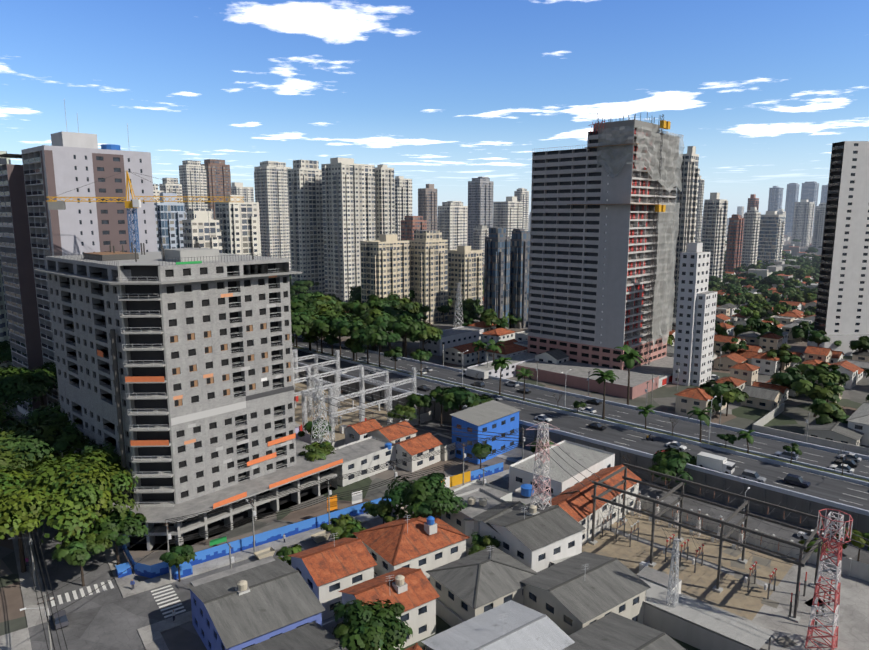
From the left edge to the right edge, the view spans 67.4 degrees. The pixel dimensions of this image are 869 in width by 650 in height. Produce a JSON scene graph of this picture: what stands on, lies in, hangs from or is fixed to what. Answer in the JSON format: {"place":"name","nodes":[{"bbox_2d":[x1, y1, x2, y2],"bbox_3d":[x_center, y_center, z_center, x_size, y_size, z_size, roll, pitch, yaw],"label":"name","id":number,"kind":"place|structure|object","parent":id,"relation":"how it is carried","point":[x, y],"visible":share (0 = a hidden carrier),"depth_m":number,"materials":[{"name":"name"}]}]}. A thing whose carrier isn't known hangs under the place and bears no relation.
{"place":"outdoors","nodes":[
{"label":"outdoors","id":0,"kind":"place"},
{"bbox_2d":[0,218,868,649],"bbox_3d":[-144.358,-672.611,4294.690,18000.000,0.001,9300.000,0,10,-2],"label":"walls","id":1,"kind":"structure","parent":0,"point":[792,416],"depth_m":152.44,"materials":[{"name":"grey concrete"}]},
{"bbox_2d":[0,100,157,415],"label":"tower","id":2,"kind":"structure","parent":1,"relation":"on","point":[33,228],"depth_m":184.13,"materials":[{"name":"paint"}]},
{"bbox_2d":[34,242,350,550],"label":"construction building","id":3,"kind":"structure","parent":1,"relation":"on","point":[174,368],"depth_m":126.01,"materials":[{"name":"concrete"}]},
{"bbox_2d":[46,171,243,252],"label":"tower crane","id":4,"kind":"object","parent":3,"relation":"on","point":[61,205],"visible":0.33,"depth_m":169.23,"materials":[{"name":"yellow metal"}]},
{"bbox_2d":[0,417,508,649],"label":"road","id":5,"kind":"structure","parent":1,"relation":"on","point":[116,613],"depth_m":104.64,"materials":[{"name":"grey asphalt"}]},
{"bbox_2d":[292,349,431,447],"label":"frame","id":6,"kind":"object","parent":1,"relation":"on","point":[340,420],"visible":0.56,"depth_m":194.22,"materials":[{"name":"grey concrete"}]},
{"bbox_2d":[307,283,465,442],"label":"lattice transmission towers","id":7,"kind":"structure","parent":1,"relation":"on","point":[318,392],"depth_m":155.45,"materials":[{"name":"silver metal"}]},
{"bbox_2d":[8,337,809,649],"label":"street furniture","id":8,"kind":"object","parent":1,"relation":"on","point":[186,569],"visible":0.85,"depth_m":119.85,"materials":[{"name":"blue metal"}]},
{"bbox_2d":[0,146,827,369],"bbox_3d":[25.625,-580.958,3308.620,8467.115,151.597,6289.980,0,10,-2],"label":"distant high-rise buildings","id":9,"kind":"structure","parent":1,"relation":"on","point":[338,227],"depth_m":431.08,"materials":[{"name":"paint"}]},
{"bbox_2d":[0,236,868,649],"bbox_3d":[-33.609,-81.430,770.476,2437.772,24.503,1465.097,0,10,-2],"label":"trees","id":10,"kind":"object","parent":1,"relation":"on","point":[36,486],"visible":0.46,"depth_m":147.93,"materials":[{"name":"green plant"}]},
{"bbox_2d":[186,256,868,649],"bbox_3d":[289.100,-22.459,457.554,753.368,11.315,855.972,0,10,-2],"label":"houses","id":11,"kind":"structure","parent":1,"relation":"on","point":[516,590],"depth_m":106.13,"materials":[{"name":"white paint"}]},
{"bbox_2d":[292,334,868,564],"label":"highway","id":12,"kind":"structure","parent":1,"relation":"on","point":[625,432],"depth_m":158.50,"materials":[{"name":"grey asphalt"}]},
{"bbox_2d":[52,351,861,628],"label":"cars","id":13,"kind":"object","parent":12,"relation":"on","point":[714,462],"visible":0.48,"depth_m":144.35,"materials":[{"name":"paint"}]},
{"bbox_2d":[320,395,868,649],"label":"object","id":14,"kind":"object","parent":1,"relation":"on","point":[713,583],"visible":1,"depth_m":106.56,"materials":[{"name":"grey concrete"}]},
{"bbox_2d":[516,112,684,398],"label":"tower","id":15,"kind":"structure","parent":1,"relation":"on","point":[604,227],"depth_m":243.55,"materials":[{"name":"concrete"},{"name":"red paint"},{"name":"netting fabric"}]},
{"bbox_2d":[672,141,868,386],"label":"white apartment towers","id":16,"kind":"structure","parent":1,"relation":"on","point":[842,310],"depth_m":273.18,"materials":[{"name":"paint"}]},
{"bbox_2d":[0,0,868,217],"label":"sky","id":17,"kind":"structure","parent":0,"point":[445,94],"materials":[{"name":"blue"}]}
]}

